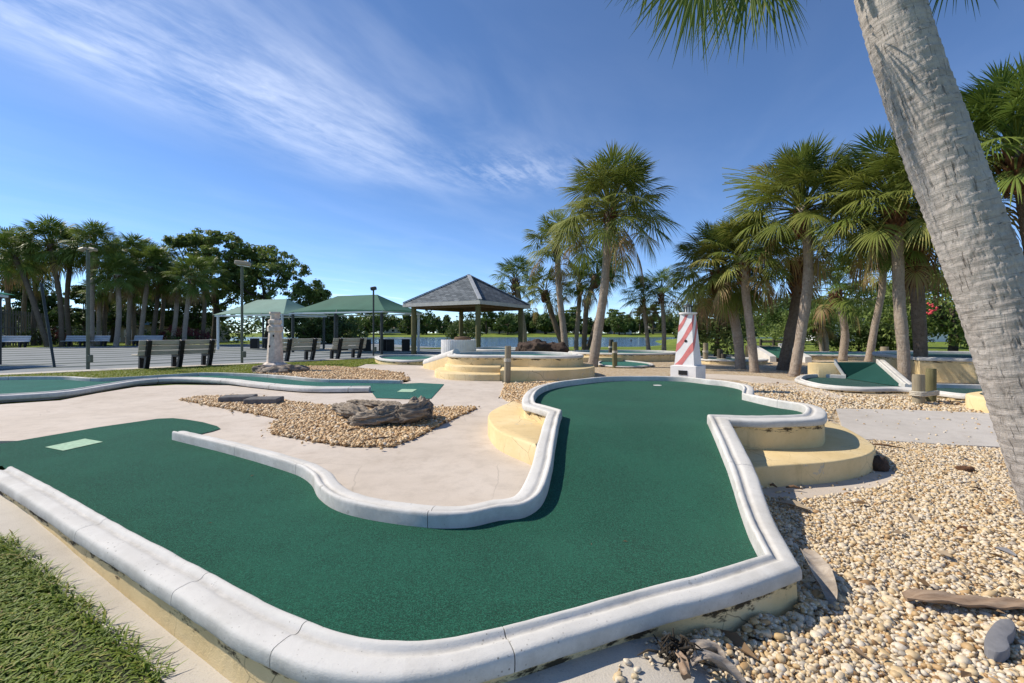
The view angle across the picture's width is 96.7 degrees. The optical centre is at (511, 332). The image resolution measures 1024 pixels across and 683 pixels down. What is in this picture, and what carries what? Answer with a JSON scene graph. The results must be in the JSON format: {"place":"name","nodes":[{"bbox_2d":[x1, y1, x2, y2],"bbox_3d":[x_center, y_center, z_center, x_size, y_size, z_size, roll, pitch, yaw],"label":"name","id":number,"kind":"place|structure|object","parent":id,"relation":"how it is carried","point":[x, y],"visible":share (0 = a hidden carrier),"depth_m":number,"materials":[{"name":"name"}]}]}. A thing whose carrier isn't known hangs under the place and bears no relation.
{"place":"outdoors","nodes":[
{"label":"outdoors","id":0,"kind":"place"},
{"bbox_2d":[0,529,187,682],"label":"grass","id":1,"kind":"structure","parent":0,"point":[15,622],"depth_m":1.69,"materials":[{"name":"green plant"}]},
{"bbox_2d":[0,357,373,374],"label":"court walkway","id":2,"kind":"structure","parent":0,"point":[164,366],"depth_m":13.87,"materials":[{"name":"grey concrete"}]},
{"bbox_2d":[131,339,216,368],"bbox_3d":[-10.369,0.648,14.083,0.750,0.906,2.054,0,0,33],"label":"park bench","id":3,"kind":"object","parent":2,"relation":"on","point":[205,348],"visible":0.88,"depth_m":13.92,"materials":[{"name":"grey wood"}]},
{"bbox_2d":[0,343,440,374],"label":"shuffleboard court","id":4,"kind":"object","parent":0,"point":[122,354],"visible":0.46,"depth_m":20.52,"materials":[{"name":"concrete"}]},
{"bbox_2d":[78,247,97,368],"bbox_3d":[-12.430,-0.682,13.338,0.501,3.664,0.160,0,0,0],"label":"lamp post","id":5,"kind":"object","parent":4,"relation":"on","point":[89,358],"visible":0.93,"depth_m":13.30,"materials":[{"name":"grey metal"}]},
{"bbox_2d":[0,345,439,369],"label":"court lines","id":6,"kind":"object","parent":4,"relation":"on","point":[154,360],"visible":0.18,"depth_m":21.36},
{"bbox_2d":[214,299,326,349],"bbox_3d":[-15.700,-0.525,29.750,6.100,3.350,3.700,0,0,21],"label":"shade canopy","id":7,"kind":"object","parent":4,"relation":"on","point":[262,309],"visible":0.83,"depth_m":29.12,"materials":[{"name":"green fabric"}]},
{"bbox_2d":[282,338,320,360],"bbox_3d":[-8.199,0.648,17.468,0.750,0.906,1.632,0,0,33],"label":"park bench","id":8,"kind":"object","parent":4,"relation":"on","point":[312,345],"visible":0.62,"depth_m":17.47,"materials":[{"name":"grey wood"}]},
{"bbox_2d":[325,338,366,358],"bbox_3d":[-6.893,0.648,19.039,0.750,0.906,1.648,0,0,33],"label":"park bench","id":9,"kind":"object","parent":4,"relation":"on","point":[354,346],"visible":0.92,"depth_m":18.85,"materials":[{"name":"grey wood"}]},
{"bbox_2d":[289,295,422,353],"bbox_3d":[-8.640,-0.475,25.350,6.500,3.250,3.700,0,0,21],"label":"shade canopy","id":10,"kind":"object","parent":4,"relation":"on","point":[336,306],"visible":0.88,"depth_m":24.74,"materials":[{"name":"green fabric"}]},
{"bbox_2d":[0,364,531,505],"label":"concrete path","id":11,"kind":"structure","parent":0,"point":[462,460],"depth_m":4.78,"materials":[{"name":"beige concrete"}]},
{"bbox_2d":[178,393,479,449],"bbox_3d":[-3.060,1.050,5.914,4.809,0.001,2.382,0,0,17],"label":"gravel bed","id":12,"kind":"object","parent":11,"relation":"on","point":[342,441],"visible":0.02,"depth_m":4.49,"materials":[{"name":"beige gravel"}]},
{"bbox_2d":[331,396,433,426],"bbox_3d":[-1.653,0.908,5.437,1.574,0.346,0.922,0,0,23],"label":"driftwood log","id":13,"kind":"object","parent":12,"relation":"on","point":[356,412],"visible":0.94,"depth_m":5.08,"materials":[{"name":"grey wood"}]},
{"label":"gravel bed","id":14,"kind":"structure","parent":11,"relation":"on","visible":0},
{"bbox_2d":[251,364,265,372],"bbox_3d":[-6.758,1.010,12.341,0.519,0.329,0.457,0,0,-40],"label":"rock","id":15,"kind":"object","parent":14,"relation":"on","point":[257,368],"visible":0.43,"depth_m":12.20,"materials":[{"name":"grey stone"}]},
{"bbox_2d":[263,312,286,366],"bbox_3d":[-6.587,0.268,12.645,0.739,1.704,0.739,0,0,0],"label":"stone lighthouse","id":16,"kind":"object","parent":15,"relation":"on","point":[274,345],"visible":0.84,"depth_m":12.51,"materials":[{"name":"white stone"}]},
{"bbox_2d":[255,365,409,380],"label":"gravel pebbles","id":17,"kind":"object","parent":14,"relation":"on","point":[330,372],"visible":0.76,"depth_m":11.36,"materials":[{"name":"beige gravel"}]},
{"bbox_2d":[0,494,736,682],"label":"sidewalk","id":18,"kind":"structure","parent":0,"point":[600,666],"depth_m":1.67,"materials":[{"name":"grey concrete"}]},
{"bbox_2d":[637,628,717,668],"bbox_3d":[0.530,1.061,1.511,0.226,0.107,0.167,0,0,-12],"label":"dead fibre","id":19,"kind":"object","parent":18,"relation":"on","point":[672,645],"visible":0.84,"depth_m":1.50,"materials":[{"name":"brown plant"}]},
{"bbox_2d":[441,336,475,353],"bbox_3d":[-1.750,0.608,14.950,1.150,0.985,1.150,0,0,0],"label":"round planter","id":20,"kind":"object","parent":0,"point":[464,344],"visible":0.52,"depth_m":14.48,"materials":[{"name":"white paint"}]},
{"bbox_2d":[445,312,483,339],"bbox_3d":[-3.505,-0.200,33.109,2.972,2.776,2.548,0,0,-21],"label":"shrub","id":21,"kind":"object","parent":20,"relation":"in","point":[453,332],"visible":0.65,"depth_m":32.79,"materials":[{"name":"green plant"}]},
{"bbox_2d":[0,333,968,682],"bbox_3d":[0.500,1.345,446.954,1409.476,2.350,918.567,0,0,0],"label":"ground","id":22,"kind":"structure","parent":0,"point":[672,343],"depth_m":43.09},
{"bbox_2d":[2,309,45,345],"bbox_3d":[-43.672,-0.440,40.000,0.105,3.080,16.495,0,0,-32],"label":"wooden fence","id":23,"kind":"object","parent":22,"relation":"on","point":[24,314],"visible":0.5,"depth_m":39.93,"materials":[{"name":"brown wood"}]},
{"bbox_2d":[0,228,51,346],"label":"sabal palm","id":24,"kind":"object","parent":22,"relation":"on","point":[6,245],"visible":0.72,"depth_m":35.84,"materials":[{"name":"green plant"}]},
{"bbox_2d":[0,281,51,342],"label":"broadleaf tree","id":25,"kind":"object","parent":22,"relation":"on","point":[17,295],"visible":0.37,"depth_m":49.39,"materials":[{"name":"green plant"}]},
{"bbox_2d":[13,265,62,344],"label":"sabal palm","id":26,"kind":"object","parent":22,"relation":"on","point":[33,318],"visible":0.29,"depth_m":40.87,"materials":[{"name":"green plant"}]},
{"bbox_2d":[2,214,87,346],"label":"sabal palm","id":27,"kind":"object","parent":22,"relation":"on","point":[53,226],"visible":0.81,"depth_m":36.58,"materials":[{"name":"green plant"}]},
{"bbox_2d":[38,227,101,345],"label":"sabal palm","id":28,"kind":"object","parent":22,"relation":"on","point":[68,280],"visible":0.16,"depth_m":38.87,"materials":[{"name":"green plant"}]},
{"bbox_2d":[48,285,114,335],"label":"broadleaf tree","id":29,"kind":"object","parent":22,"relation":"on","point":[78,316],"visible":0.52,"depth_m":49.24,"materials":[{"name":"green plant"}]},
{"bbox_2d":[57,218,132,346],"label":"sabal palm","id":30,"kind":"object","parent":22,"relation":"on","point":[93,233],"visible":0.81,"depth_m":36.82,"materials":[{"name":"green plant"}]},
{"bbox_2d":[75,275,122,344],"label":"sabal palm","id":31,"kind":"object","parent":22,"relation":"on","point":[99,299],"visible":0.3,"depth_m":40.84,"materials":[{"name":"green plant"}]},
{"bbox_2d":[85,251,148,345],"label":"sabal palm","id":32,"kind":"object","parent":22,"relation":"on","point":[117,283],"visible":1,"depth_m":35.84,"materials":[{"name":"green plant"}]},
{"bbox_2d":[112,287,152,344],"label":"sabal palm","id":33,"kind":"object","parent":22,"relation":"on","point":[135,306],"visible":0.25,"depth_m":42.88,"materials":[{"name":"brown plant"}]},
{"bbox_2d":[102,231,163,344],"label":"sabal palm","id":34,"kind":"object","parent":22,"relation":"on","point":[131,242],"visible":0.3,"depth_m":39.83,"materials":[{"name":"green plant"}]},
{"bbox_2d":[108,289,173,334],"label":"broadleaf tree","id":35,"kind":"object","parent":22,"relation":"on","point":[149,313],"visible":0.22,"depth_m":49.45,"materials":[{"name":"green plant"}]},
{"bbox_2d":[17,306,265,341],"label":"hedge mass","id":36,"kind":"object","parent":22,"relation":"on","point":[228,337],"visible":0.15,"depth_m":55.94,"materials":[{"name":"green plant"}]},
{"bbox_2d":[121,240,177,345],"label":"sabal palm","id":37,"kind":"object","parent":22,"relation":"on","point":[156,254],"visible":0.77,"depth_m":38.75,"materials":[{"name":"green plant"}]},
{"bbox_2d":[137,257,175,334],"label":"sabal palm","id":38,"kind":"object","parent":22,"relation":"on","point":[155,315],"visible":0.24,"depth_m":40.85,"materials":[{"name":"green plant"}]},
{"bbox_2d":[153,264,190,337],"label":"sabal palm","id":39,"kind":"object","parent":22,"relation":"on","point":[176,299],"visible":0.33,"depth_m":39.82,"materials":[{"name":"green plant"}]},
{"bbox_2d":[120,321,233,341],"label":"hedge","id":40,"kind":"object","parent":22,"relation":"on","point":[123,333],"depth_m":53.00,"materials":[{"name":"plant"}]},
{"bbox_2d":[0,358,374,377],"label":"grass","id":41,"kind":"structure","parent":22,"relation":"on","point":[241,368],"depth_m":12.75,"materials":[{"name":"green plant"}]},
{"bbox_2d":[158,254,218,344],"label":"sabal palm","id":42,"kind":"object","parent":22,"relation":"on","point":[191,287],"visible":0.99,"depth_m":37.73,"materials":[{"name":"green plant"}]},
{"bbox_2d":[160,293,228,335],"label":"broadleaf tree","id":43,"kind":"object","parent":22,"relation":"on","point":[194,323],"visible":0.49,"depth_m":50.31,"materials":[{"name":"green plant"}]},
{"bbox_2d":[181,253,230,344],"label":"sabal palm","id":44,"kind":"object","parent":22,"relation":"on","point":[214,267],"visible":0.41,"depth_m":40.92,"materials":[{"name":"green plant"}]},
{"bbox_2d":[161,227,259,343],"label":"broadleaf tree","id":45,"kind":"object","parent":22,"relation":"on","point":[195,240],"visible":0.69,"depth_m":45.38,"materials":[{"name":"green plant"}]},
{"bbox_2d":[0,372,443,402],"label":"golf hole","id":46,"kind":"object","parent":22,"relation":"on","point":[22,388],"visible":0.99,"depth_m":9.08,"materials":[{"name":"green carpet"}]},
{"bbox_2d":[212,244,331,338],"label":"broadleaf tree","id":47,"kind":"object","parent":22,"relation":"on","point":[315,293],"visible":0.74,"depth_m":46.02,"materials":[{"name":"green plant"}]},
{"bbox_2d":[284,301,353,343],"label":"broadleaf tree","id":48,"kind":"object","parent":22,"relation":"on","point":[300,331],"visible":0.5,"depth_m":44.41,"materials":[{"name":"green plant"}]},
{"bbox_2d":[305,316,369,343],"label":"broadleaf tree","id":49,"kind":"object","parent":22,"relation":"on","point":[355,331],"visible":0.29,"depth_m":46.87,"materials":[{"name":"green plant"}]},
{"bbox_2d":[361,312,396,334],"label":"shore tree","id":50,"kind":"object","parent":22,"relation":"on","point":[388,324],"visible":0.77,"depth_m":203.01,"materials":[{"name":"green plant"}]},
{"bbox_2d":[374,354,435,364],"bbox_3d":[-4.005,1.021,17.098,2.844,0.257,4.148,0,0,0],"label":"golf hole","id":51,"kind":"object","parent":22,"relation":"on","point":[407,359],"visible":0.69,"depth_m":16.77,"materials":[{"name":"white paint"}]},
{"bbox_2d":[0,376,875,682],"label":"golf hole","id":52,"kind":"object","parent":22,"relation":"on","point":[282,568],"visible":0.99,"depth_m":2.34,"materials":[{"name":"green carpet"}]},
{"bbox_2d":[403,274,530,353],"bbox_3d":[-2.205,-0.918,23.151,4.733,4.136,4.733,0,0,31],"label":"gazebo","id":53,"kind":"object","parent":22,"relation":"on","point":[468,293],"visible":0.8,"depth_m":22.16,"materials":[{"name":"grey wood"}]},
{"bbox_2d":[423,349,594,382],"bbox_3d":[-0.388,0.784,12.303,4.938,0.733,4.650,0,0,0],"label":"golf hole","id":54,"kind":"object","parent":22,"relation":"on","point":[526,366],"visible":0.96,"depth_m":10.76,"materials":[{"name":"white paint"}]},
{"bbox_2d":[489,254,538,341],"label":"sabal palm","id":55,"kind":"object","parent":22,"relation":"on","point":[515,283],"visible":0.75,"depth_m":28.98,"materials":[{"name":"green plant"}]},
{"bbox_2d":[517,263,572,342],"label":"sabal palm","id":56,"kind":"object","parent":22,"relation":"on","point":[545,297],"visible":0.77,"depth_m":26.46,"materials":[{"name":"green plant"}]},
{"bbox_2d":[519,209,597,347],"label":"sabal palm","id":57,"kind":"object","parent":22,"relation":"on","point":[560,275],"visible":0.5,"depth_m":24.13,"materials":[{"name":"green plant"}]},
{"bbox_2d":[554,265,600,350],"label":"sabal palm","id":58,"kind":"object","parent":22,"relation":"on","point":[577,324],"visible":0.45,"depth_m":26.88,"materials":[{"name":"green plant"}]},
{"bbox_2d":[566,249,625,349],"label":"sabal palm","id":59,"kind":"object","parent":22,"relation":"on","point":[595,283],"visible":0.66,"depth_m":25.37,"materials":[{"name":"green plant"}]},
{"bbox_2d":[604,311,634,334],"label":"shore tree","id":60,"kind":"object","parent":22,"relation":"on","point":[626,319],"visible":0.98,"depth_m":199.35,"materials":[{"name":"green plant"}]},
{"bbox_2d":[617,273,666,349],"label":"sabal palm","id":61,"kind":"object","parent":22,"relation":"on","point":[643,311],"visible":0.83,"depth_m":23.91,"materials":[{"name":"green plant"}]},
{"bbox_2d":[634,264,686,350],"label":"sabal palm","id":62,"kind":"object","parent":22,"relation":"on","point":[662,300],"visible":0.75,"depth_m":23.41,"materials":[{"name":"green plant"}]},
{"bbox_2d":[757,293,834,335],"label":"broadleaf tree","id":63,"kind":"object","parent":22,"relation":"on","point":[777,314],"visible":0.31,"depth_m":43.83,"materials":[{"name":"green plant"}]},
{"bbox_2d":[764,310,836,348],"bbox_3d":[16.977,-0.265,27.164,3.907,2.930,3.631,0,0,0],"label":"shrub","id":64,"kind":"object","parent":22,"relation":"on","point":[779,332],"visible":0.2,"depth_m":27.01,"materials":[{"name":"green plant"}]},
{"bbox_2d":[807,298,839,351],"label":"sabal palm","id":65,"kind":"object","parent":22,"relation":"on","point":[824,333],"visible":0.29,"depth_m":21.89,"materials":[{"name":"green plant"}]},
{"bbox_2d":[807,302,840,350],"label":"sabal palm","id":66,"kind":"object","parent":22,"relation":"on","point":[820,340],"visible":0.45,"depth_m":21.79,"materials":[{"name":"green plant"}]},
{"bbox_2d":[831,312,894,351],"bbox_3d":[19.212,0.060,25.013,3.586,2.409,3.348,0,0,0],"label":"shrub","id":67,"kind":"object","parent":22,"relation":"on","point":[858,338],"visible":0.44,"depth_m":24.23,"materials":[{"name":"green plant"}]},
{"bbox_2d":[821,274,939,347],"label":"broadleaf tree","id":68,"kind":"object","parent":22,"relation":"on","point":[852,300],"visible":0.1,"depth_m":33.79,"materials":[{"name":"green plant"}]},
{"bbox_2d":[860,323,934,350],"bbox_3d":[20.122,0.307,23.913,3.096,2.229,2.986,0,0,43],"label":"shrub","id":69,"kind":"object","parent":22,"relation":"on","point":[889,343],"visible":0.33,"depth_m":23.53,"materials":[{"name":"green plant"}]},
{"bbox_2d":[859,261,968,350],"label":"broadleaf tree","id":70,"kind":"object","parent":22,"relation":"on","point":[943,321],"visible":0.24,"depth_m":20.79,"materials":[{"name":"green plant"}]},
{"bbox_2d":[230,337,782,346],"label":"lake water","id":71,"kind":"structure","parent":0,"point":[513,341],"depth_m":95.25,"materials":[{"name":"blue liquid"}]},
{"bbox_2d":[0,0,1023,332],"label":"sky","id":72,"kind":"structure","parent":0,"point":[405,149],"materials":[{"name":"blue"}]},
{"bbox_2d":[499,355,1023,682],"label":"gravel ground","id":73,"kind":"structure","parent":0,"point":[769,370],"depth_m":11.52,"materials":[{"name":"beige gravel"}]},
{"bbox_2d":[499,380,558,403],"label":"gravel pebbles","id":74,"kind":"object","parent":73,"relation":"on","point":[514,392],"visible":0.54,"depth_m":8.46,"materials":[{"name":"beige gravel"}]},
{"bbox_2d":[544,142,682,366],"bbox_3d":[3.294,-2.449,14.946,4.602,7.308,4.440,0,0,0],"label":"sabal palm","id":75,"kind":"object","parent":73,"relation":"on","point":[620,180],"visible":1,"depth_m":14.42,"materials":[{"name":"green plant"}]},
{"bbox_2d":[568,350,675,361],"bbox_3d":[4.277,0.947,18.474,5.079,0.407,3.777,0,0,0],"label":"golf hole","id":76,"kind":"object","parent":73,"relation":"on","point":[645,355],"visible":0.66,"depth_m":17.02,"materials":[{"name":"white paint"}]},
{"bbox_2d":[670,302,705,378],"bbox_3d":[3.304,0.286,8.546,0.474,1.728,0.485,0,0,43],"label":"model lighthouse","id":77,"kind":"object","parent":73,"relation":"on","point":[687,363],"visible":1,"depth_m":8.44,"materials":[{"name":"white paint"}]},
{"bbox_2d":[668,282,757,356],"bbox_3d":[9.036,-0.733,20.472,4.023,3.854,4.010,0,0,0],"label":"shrub","id":78,"kind":"object","parent":73,"relation":"on","point":[722,331],"visible":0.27,"depth_m":19.93,"materials":[{"name":"green plant"}]},
{"bbox_2d":[663,217,779,368],"bbox_3d":[6.351,-1.206,13.849,3.268,4.821,3.277,0,0,-44],"label":"sabal palm","id":79,"kind":"object","parent":73,"relation":"on","point":[693,290],"visible":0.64,"depth_m":13.59,"materials":[{"name":"green plant"}]},
{"bbox_2d":[685,206,802,372],"bbox_3d":[6.353,-1.181,12.617,3.064,4.784,3.149,0,0,0],"label":"sabal palm","id":80,"kind":"object","parent":73,"relation":"on","point":[742,270],"visible":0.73,"depth_m":12.37,"materials":[{"name":"green plant"}]},
{"bbox_2d":[745,343,811,362],"bbox_3d":[10.449,0.790,18.358,1.441,0.720,3.688,0,0,11],"label":"golf hole","id":81,"kind":"object","parent":73,"relation":"on","point":[771,353],"visible":0.51,"depth_m":17.77,"materials":[{"name":"white paint"}]},
{"bbox_2d":[758,221,851,370],"bbox_3d":[8.494,-1.017,13.408,2.721,4.606,2.700,0,0,0],"label":"sabal palm","id":82,"kind":"object","parent":73,"relation":"on","point":[785,355],"visible":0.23,"depth_m":13.18,"materials":[{"name":"green plant"}]},
{"bbox_2d":[613,409,997,682],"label":"stray pebbles","id":83,"kind":"object","parent":73,"relation":"on","point":[618,677],"visible":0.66,"depth_m":1.48,"materials":[{"name":"beige stone"}]},
{"bbox_2d":[722,132,891,376],"bbox_3d":[7.389,-1.877,11.476,3.735,6.212,3.660,0,0,35],"label":"sabal palm","id":84,"kind":"object","parent":73,"relation":"on","point":[797,170],"visible":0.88,"depth_m":11.32,"materials":[{"name":"green plant"}]},
{"bbox_2d":[606,0,1023,512],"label":"sabal palm","id":85,"kind":"object","parent":73,"relation":"on","point":[975,241],"visible":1,"depth_m":2.35,"materials":[{"name":"grey plant"}]},
{"bbox_2d":[804,351,865,359],"bbox_3d":[15.629,1.007,19.396,8.479,0.286,3.646,0,0,13],"label":"golf hole","id":86,"kind":"object","parent":73,"relation":"on","point":[820,355],"visible":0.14,"depth_m":18.38,"materials":[{"name":"white paint"}]},
{"bbox_2d":[789,249,889,360],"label":"sabal palm","id":87,"kind":"object","parent":73,"relation":"on","point":[836,298],"visible":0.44,"depth_m":17.26,"materials":[{"name":"green plant"}]},
{"bbox_2d":[662,556,1023,682],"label":"gravel pebbles","id":88,"kind":"object","parent":73,"relation":"on","point":[803,651],"visible":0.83,"depth_m":1.69,"materials":[{"name":"beige gravel"}]},
{"bbox_2d":[686,639,725,657],"bbox_3d":[0.646,1.085,1.548,0.164,0.076,0.064,0,0,-15],"label":"palm boot","id":89,"kind":"object","parent":88,"relation":"on","point":[711,646],"visible":0.66,"depth_m":1.56,"materials":[{"name":"grey plant"}]},
{"bbox_2d":[690,649,745,682],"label":"palm boot","id":90,"kind":"object","parent":88,"relation":"on","point":[725,664],"visible":0.98,"depth_m":1.47,"materials":[{"name":"grey plant"}]},
{"bbox_2d":[800,548,837,609],"bbox_3d":[1.403,1.102,2.051,0.086,0.106,0.360,0,0,14],"label":"palm boot","id":91,"kind":"object","parent":88,"relation":"on","point":[821,570],"visible":0.98,"depth_m":2.06,"materials":[{"name":"beige plant"}]},
{"bbox_2d":[901,588,1023,609],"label":"palm boot","id":92,"kind":"object","parent":88,"relation":"on","point":[968,601],"visible":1,"depth_m":1.90,"materials":[{"name":"brown plant"}]},
{"bbox_2d":[984,619,1015,661],"bbox_3d":[1.805,1.127,1.683,0.311,0.035,0.063,0,0,-38],"label":"stone chip","id":93,"kind":"object","parent":88,"relation":"on","point":[999,637],"visible":1,"depth_m":1.65,"materials":[{"name":"grey stone"}]},
{"bbox_2d":[742,382,984,420],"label":"gravel pebbles","id":94,"kind":"object","parent":73,"relation":"on","point":[859,401],"visible":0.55,"depth_m":7.15,"materials":[{"name":"beige gravel"}]},
{"bbox_2d":[720,382,1023,676],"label":"leaf litter","id":95,"kind":"object","parent":73,"relation":"on","point":[735,638],"visible":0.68,"depth_m":2.26,"materials":[{"name":"brown plant"}]},
{"bbox_2d":[840,230,928,361],"bbox_3d":[13.044,-1.449,16.065,2.780,5.268,2.722,0,0,0],"label":"sabal palm","id":96,"kind":"object","parent":73,"relation":"on","point":[874,327],"visible":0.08,"depth_m":15.91,"materials":[{"name":"grey plant"}]},
{"bbox_2d":[794,359,981,400],"bbox_3d":[7.523,0.923,9.005,3.614,0.653,3.888,0,0,-11],"label":"golf hole","id":97,"kind":"object","parent":73,"relation":"on","point":[835,376],"visible":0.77,"depth_m":9.46,"materials":[{"name":"white paint"}]},
{"bbox_2d":[761,440,1023,616],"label":"gravel pebbles","id":98,"kind":"object","parent":73,"relation":"on","point":[948,494],"visible":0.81,"depth_m":2.74,"materials":[{"name":"beige gravel"}]},
{"bbox_2d":[847,199,952,356],"bbox_3d":[9.303,-0.999,10.675,2.437,4.634,2.722,0,0,0],"label":"sabal palm","id":99,"kind":"object","parent":73,"relation":"on","point":[916,279],"visible":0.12,"depth_m":10.47,"materials":[{"name":"green plant"}]},
{"bbox_2d":[801,122,1015,381],"bbox_3d":[8.605,-1.690,10.133,3.737,5.953,3.824,0,0,0],"label":"sabal palm","id":100,"kind":"object","parent":73,"relation":"on","point":[875,168],"visible":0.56,"depth_m":9.94,"materials":[{"name":"green plant"}]},
{"bbox_2d":[909,368,939,403],"bbox_3d":[6.388,0.871,7.038,0.568,0.632,0.217,0,0,-23],"label":"piling cluster","id":101,"kind":"object","parent":73,"relation":"on","point":[924,389],"visible":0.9,"depth_m":6.97,"materials":[{"name":"wood"}]},
{"bbox_2d":[872,351,978,382],"bbox_3d":[12.368,0.897,11.326,5.374,0.707,5.296,0,0,31],"label":"golf hole","id":102,"kind":"object","parent":73,"relation":"on","point":[954,366],"visible":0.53,"depth_m":10.10,"materials":[{"name":"white paint"}]},
{"bbox_2d":[880,52,1023,254],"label":"sabal palm","id":103,"kind":"object","parent":73,"relation":"on","point":[987,106],"visible":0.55,"depth_m":8.56,"materials":[{"name":"green plant"}]},
{"bbox_2d":[965,391,988,412],"bbox_3d":[7.214,1.067,6.545,1.490,0.366,0.843,0,0,-22],"label":"golf hole","id":104,"kind":"object","parent":73,"relation":"on","point":[975,401],"visible":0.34,"depth_m":6.43,"materials":[{"name":"yellow paint"}]},
{"bbox_2d":[706,374,841,398],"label":"sandy path","id":105,"kind":"structure","parent":0,"point":[756,379],"depth_m":10.37,"materials":[{"name":"beige sand"}]},
{"bbox_2d":[763,469,896,499],"bbox_3d":[2.561,1.168,3.565,1.737,0.030,0.447,0,0,-18],"label":"concrete apron","id":106,"kind":"object","parent":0,"point":[824,489],"visible":0.45,"depth_m":3.40,"materials":[{"name":"beige concrete"}]},
{"bbox_2d":[836,408,999,447],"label":"grey path","id":107,"kind":"structure","parent":0,"point":[873,427],"depth_m":5.47,"materials":[{"name":"concrete"}]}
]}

